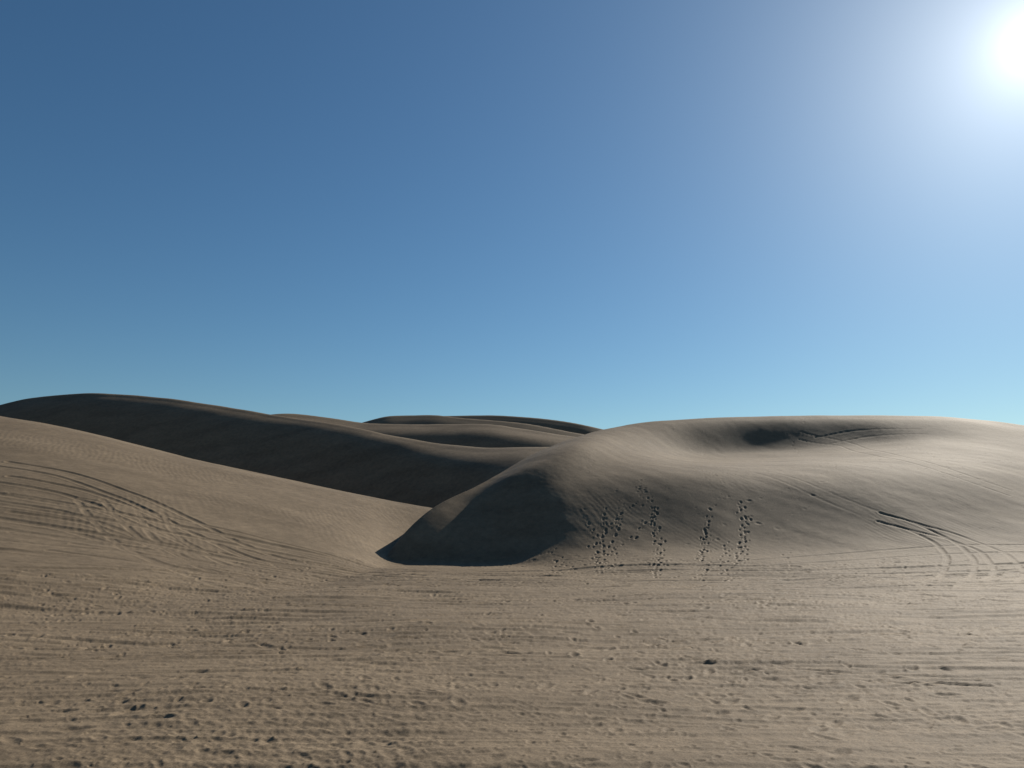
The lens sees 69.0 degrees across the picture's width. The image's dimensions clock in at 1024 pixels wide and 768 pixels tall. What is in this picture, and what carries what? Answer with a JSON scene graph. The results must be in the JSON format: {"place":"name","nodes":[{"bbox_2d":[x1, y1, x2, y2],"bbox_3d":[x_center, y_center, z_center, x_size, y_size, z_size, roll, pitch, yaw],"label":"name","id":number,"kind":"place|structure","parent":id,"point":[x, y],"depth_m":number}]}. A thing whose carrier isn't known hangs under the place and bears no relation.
{"place":"outdoors","nodes":[
{"label":"outdoors","id":0,"kind":"place"},
{"bbox_2d":[0,416,431,609],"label":"sand dune","id":1,"kind":"structure","parent":0,"point":[86,518],"depth_m":39.27},
{"bbox_2d":[0,393,548,507],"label":"sand dune","id":2,"kind":"structure","parent":0,"point":[376,464],"depth_m":100.18},
{"bbox_2d":[271,414,574,447],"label":"sand dune","id":3,"kind":"structure","parent":0,"point":[485,435],"depth_m":133.06},
{"bbox_2d":[362,415,583,436],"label":"sand dune","id":4,"kind":"structure","parent":0,"point":[422,419],"depth_m":195.14},
{"bbox_2d":[0,561,1023,767],"bbox_3d":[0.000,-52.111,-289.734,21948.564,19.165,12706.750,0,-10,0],"label":"sand ground","id":5,"kind":"structure","parent":0,"point":[415,664],"depth_m":14.06},
{"bbox_2d":[0,0,1023,428],"label":"sky","id":6,"kind":"structure","parent":0,"point":[601,214]},
{"bbox_2d":[448,415,602,434],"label":"sand dune","id":7,"kind":"structure","parent":0,"point":[569,427],"depth_m":248.16},
{"bbox_2d":[387,415,1023,573],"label":"sand dune","id":8,"kind":"structure","parent":0,"point":[888,494],"depth_m":47.20}
]}

